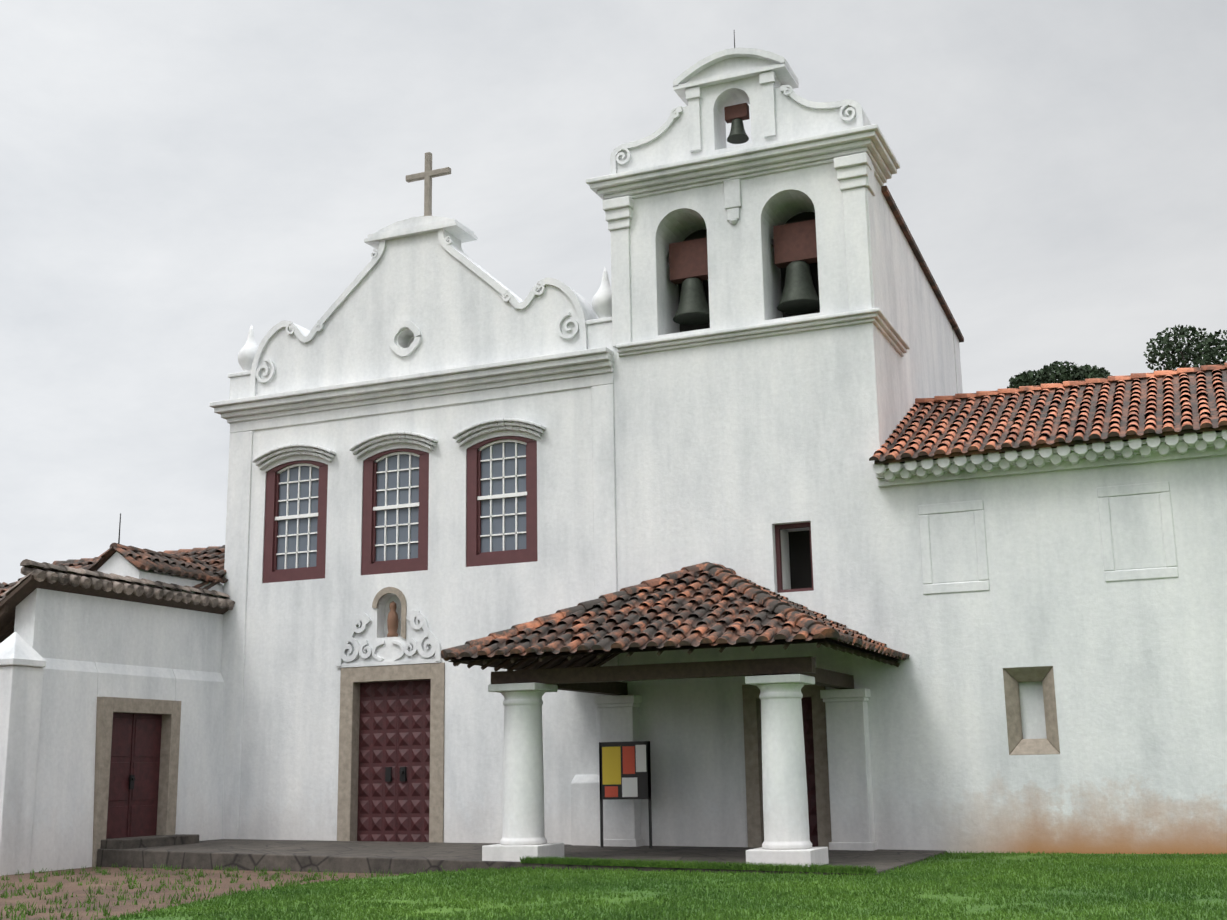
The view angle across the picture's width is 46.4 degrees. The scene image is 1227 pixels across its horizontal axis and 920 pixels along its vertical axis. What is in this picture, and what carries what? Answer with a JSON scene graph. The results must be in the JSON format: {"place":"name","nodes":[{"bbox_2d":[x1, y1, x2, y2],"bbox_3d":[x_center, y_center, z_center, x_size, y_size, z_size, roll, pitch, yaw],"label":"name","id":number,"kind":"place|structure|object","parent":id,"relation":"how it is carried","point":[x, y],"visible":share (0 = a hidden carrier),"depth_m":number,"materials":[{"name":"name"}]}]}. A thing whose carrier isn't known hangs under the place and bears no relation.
{"place":"outdoors","nodes":[
{"label":"outdoors","id":0,"kind":"place"},
{"bbox_2d":[14,588,222,672],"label":"annex wall","id":1,"kind":"structure","parent":0,"point":[52,624],"depth_m":26.31,"materials":[{"name":"white paint"}]},
{"bbox_2d":[0,543,234,642],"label":"annex roof tiles","id":2,"kind":"object","parent":1,"relation":"on","point":[191,579],"visible":0.19,"depth_m":27.34,"materials":[{"name":"brown ceramic"}]},
{"bbox_2d":[118,513,120,543],"bbox_3d":[-9.484,1.381,27.484,0.024,0.720,0.028,-6,-13,22],"label":"lightning rod","id":3,"kind":"object","parent":2,"relation":"on","point":[119,529],"visible":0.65,"depth_m":27.48,"materials":[{"name":"grey metal"}]},
{"bbox_2d":[0,867,399,919],"bbox_3d":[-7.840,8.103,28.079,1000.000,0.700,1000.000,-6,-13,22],"label":"dirt ground","id":4,"kind":"structure","parent":0,"point":[81,894],"depth_m":19.98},
{"bbox_2d":[0,632,45,875],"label":"corner pillar","id":5,"kind":"structure","parent":4,"relation":"on","point":[22,662],"depth_m":23.59,"materials":[{"name":"white paint"}]},
{"bbox_2d":[30,658,223,871],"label":"wall","id":6,"kind":"structure","parent":4,"relation":"on","point":[62,833],"depth_m":25.23,"materials":[{"name":"white paint"}]},
{"bbox_2d":[92,697,180,866],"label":"annex door","id":7,"kind":"structure","parent":6,"relation":"in","point":[139,739],"depth_m":26.27,"materials":[{"name":"brown wood"}]},
{"bbox_2d":[238,367,613,844],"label":"facade wall","id":8,"kind":"structure","parent":4,"relation":"on","point":[297,632],"depth_m":27.50,"materials":[{"name":"white paint"}]},
{"bbox_2d":[252,443,335,469],"bbox_3d":[-6.488,-0.097,29.112,1.900,0.422,0.270,-6,-13,22],"label":"window hood molding","id":9,"kind":"structure","parent":8,"relation":"attached to","point":[264,460],"depth_m":29.11,"materials":[{"name":"white paint"}]},
{"bbox_2d":[263,460,327,582],"bbox_3d":[-6.396,1.229,28.989,1.510,2.460,0.140,-6,-13,22],"label":"window","id":10,"kind":"structure","parent":8,"relation":"in","point":[295,523],"depth_m":29.01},
{"bbox_2d":[336,587,441,667],"bbox_3d":[-4.318,3.193,27.563,2.320,1.505,0.110,-6,-13,22],"label":"niche ornament","id":11,"kind":"object","parent":8,"relation":"attached to","point":[413,617],"visible":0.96,"depth_m":27.48,"materials":[{"name":"paint"}]},
{"bbox_2d":[337,663,444,842],"bbox_3d":[-4.117,5.662,27.197,2.300,3.470,0.480,-6,-13,22],"label":"door","id":12,"kind":"structure","parent":8,"relation":"attached to","point":[392,716],"depth_m":27.20,"materials":[{"name":"wood"}]},
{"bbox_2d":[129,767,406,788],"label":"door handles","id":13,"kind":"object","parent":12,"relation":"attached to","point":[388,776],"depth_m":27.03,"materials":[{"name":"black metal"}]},
{"bbox_2d":[387,601,398,636],"bbox_3d":[-4.271,3.078,27.706,0.220,0.700,0.209,-6,-13,22],"label":"niche statue","id":14,"kind":"object","parent":8,"relation":"on","point":[392,622],"visible":0.96,"depth_m":27.62,"materials":[{"name":"brown ceramic"}]},
{"bbox_2d":[349,431,437,458],"bbox_3d":[-4.337,-0.328,28.220,1.900,0.422,0.270,-6,-13,22],"label":"window hood molding","id":15,"kind":"structure","parent":8,"relation":"attached to","point":[360,449],"depth_m":28.21,"materials":[{"name":"white paint"}]},
{"bbox_2d":[361,449,428,574],"bbox_3d":[-4.245,0.998,28.097,1.510,2.460,0.140,-6,-13,22],"label":"window","id":16,"kind":"structure","parent":8,"relation":"in","point":[395,511],"depth_m":28.11,"materials":[{"name":"grey glass"}]},
{"bbox_2d":[209,347,613,432],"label":"cornice","id":17,"kind":"structure","parent":8,"relation":"attached to","point":[579,369],"depth_m":28.10,"materials":[{"name":"white paint"}]},
{"bbox_2d":[249,219,586,396],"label":"gable mouldings","id":18,"kind":"object","parent":8,"relation":"on","point":[456,229],"visible":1,"depth_m":28.88,"materials":[{"name":"white paint"}]},
{"bbox_2d":[221,384,618,838],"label":"corner pilasters","id":19,"kind":"object","parent":8,"relation":"attached to","point":[238,531],"visible":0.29,"depth_m":28.46,"materials":[{"name":"white paint"}]},
{"bbox_2d":[228,267,612,399],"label":"finials","id":20,"kind":"object","parent":8,"relation":"on","point":[599,332],"visible":0.44,"depth_m":27.34,"materials":[{"name":"white paint"}]},
{"bbox_2d":[256,216,597,395],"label":"church gable","id":21,"kind":"structure","parent":8,"relation":"on","point":[455,311],"depth_m":28.83,"materials":[{"name":"white paint"}]},
{"bbox_2d":[406,152,450,216],"bbox_3d":[-3.840,-5.604,29.659,1.040,1.620,0.320,-6,-13,22],"label":"gable cross","id":22,"kind":"object","parent":8,"relation":"on","point":[428,175],"visible":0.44,"depth_m":29.63,"materials":[{"name":"stone"}]},
{"bbox_2d":[452,418,545,446],"bbox_3d":[-2.186,-0.559,27.329,1.900,0.422,0.270,-6,-13,22],"label":"window hood molding","id":23,"kind":"structure","parent":8,"relation":"attached to","point":[464,436],"depth_m":27.32,"materials":[{"name":"white paint"}]},
{"bbox_2d":[466,436,537,566],"bbox_3d":[-2.094,0.767,27.205,1.510,2.460,0.140,-6,-13,22],"label":"window","id":24,"kind":"structure","parent":8,"relation":"in","point":[501,520],"depth_m":27.22,"materials":[{"name":"grey glass"}]},
{"bbox_2d":[96,834,946,875],"bbox_3d":[-2.256,6.433,23.195,14.280,0.600,5.068,-6,-13,22],"label":"platform stone","id":25,"kind":"object","parent":4,"relation":"on","point":[189,851],"visible":0.48,"depth_m":23.14,"materials":[{"name":"grey stone"}]},
{"bbox_2d":[599,741,651,847],"bbox_3d":[0.199,5.680,24.259,0.930,1.780,0.046,-6,-13,22],"label":"notice board","id":26,"kind":"object","parent":25,"relation":"on","point":[624,770],"visible":0.96,"depth_m":24.31,"materials":[{"name":"multicoloured"}]},
{"bbox_2d":[482,674,877,866],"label":"porch columns","id":27,"kind":"structure","parent":25,"relation":"on","point":[786,816],"depth_m":21.51,"materials":[{"name":"white paint"}]},
{"bbox_2d":[453,642,899,694],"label":"porch roof beams","id":28,"kind":"structure","parent":27,"relation":"on","point":[598,678],"depth_m":21.32,"materials":[{"name":"brown wood"}]},
{"bbox_2d":[441,562,909,669],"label":"porch roof tiles","id":29,"kind":"object","parent":28,"relation":"on","point":[703,605],"visible":0.98,"depth_m":21.54,"materials":[{"name":"brown tile"}]},
{"bbox_2d":[613,322,934,849],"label":"tower wall","id":30,"kind":"structure","parent":4,"relation":"on","point":[732,454],"depth_m":25.00,"materials":[{"name":"white paint"}]},
{"bbox_2d":[586,124,909,356],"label":"belfry cornices","id":31,"kind":"object","parent":30,"relation":"on","point":[861,157],"visible":0.88,"depth_m":25.99,"materials":[{"name":"white paint"}]},
{"bbox_2d":[617,57,870,172],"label":"bell gable wall","id":32,"kind":"structure","parent":31,"relation":"on","point":[795,120],"depth_m":26.93,"materials":[{"name":"white paint"}]},
{"bbox_2d":[610,48,863,173],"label":"pediment mouldings","id":33,"kind":"object","parent":32,"relation":"attached to","point":[689,94],"visible":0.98,"depth_m":26.90,"materials":[{"name":"white paint"}]},
{"bbox_2d":[668,103,819,324],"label":"bells","id":34,"kind":"object","parent":31,"relation":"in","point":[794,245],"visible":0.96,"depth_m":26.57,"materials":[{"name":"grey metal"}]},
{"bbox_2d":[742,685,831,848],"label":"side door","id":35,"kind":"structure","parent":30,"relation":"attached to","point":[815,734],"depth_m":24.04,"materials":[{"name":"stone"}]},
{"bbox_2d":[775,522,813,592],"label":"window frame","id":36,"kind":"structure","parent":30,"relation":"in","point":[794,566],"depth_m":25.49,"materials":[{"name":"brown wood"}]},
{"bbox_2d":[882,455,1226,853],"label":"wing wall","id":37,"kind":"structure","parent":4,"relation":"on","point":[1137,764],"depth_m":22.54,"materials":[{"name":"white paint"}]},
{"bbox_2d":[1003,666,1059,754],"bbox_3d":[6.700,4.009,22.861,0.780,1.370,0.486,-6,-13,22],"label":"window frame","id":38,"kind":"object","parent":37,"relation":"on","point":[1018,744],"depth_m":22.74,"materials":[{"name":"stone"}]},
{"bbox_2d":[869,363,1226,463],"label":"wing roof tiles","id":39,"kind":"object","parent":37,"relation":"on","point":[1163,403],"visible":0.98,"depth_m":24.61,"materials":[{"name":"orange tile"}]},
{"bbox_2d":[918,481,1178,594],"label":"blind windows","id":40,"kind":"structure","parent":37,"relation":"attached to","point":[1135,533],"depth_m":22.73,"materials":[{"name":"white paint"}]},
{"bbox_2d":[872,430,1226,486],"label":"eaves cornice","id":41,"kind":"structure","parent":37,"relation":"attached to","point":[1148,449],"depth_m":22.96,"materials":[{"name":"white paint"}]},
{"bbox_2d":[1007,361,1111,387],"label":"tree","id":42,"kind":"object","parent":4,"relation":"on","point":[1052,372],"visible":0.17,"depth_m":52.58,"materials":[{"name":"green plant"}]},
{"bbox_2d":[1144,325,1226,370],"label":"tree","id":43,"kind":"object","parent":4,"relation":"on","point":[1208,353],"visible":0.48,"depth_m":56.09,"materials":[{"name":"green plant"}]},
{"bbox_2d":[0,0,1226,584],"label":"sky","id":44,"kind":"structure","parent":0,"point":[178,178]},
{"bbox_2d":[0,851,1226,919],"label":"lawn","id":45,"kind":"structure","parent":0,"point":[959,899],"depth_m":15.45,"materials":[{"name":"green plant"}]},
{"bbox_2d":[613,162,888,355],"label":"belfry wall","id":46,"kind":"structure","parent":0,"point":[744,277],"depth_m":26.25,"materials":[{"name":"white paint"}]},
{"bbox_2d":[678,212,819,331],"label":"belfry openings","id":47,"kind":"object","parent":46,"relation":"in","point":[799,217],"depth_m":27.11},
{"bbox_2d":[881,185,963,395],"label":"tower side wall","id":48,"kind":"structure","parent":0,"point":[922,320],"depth_m":29.20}
]}

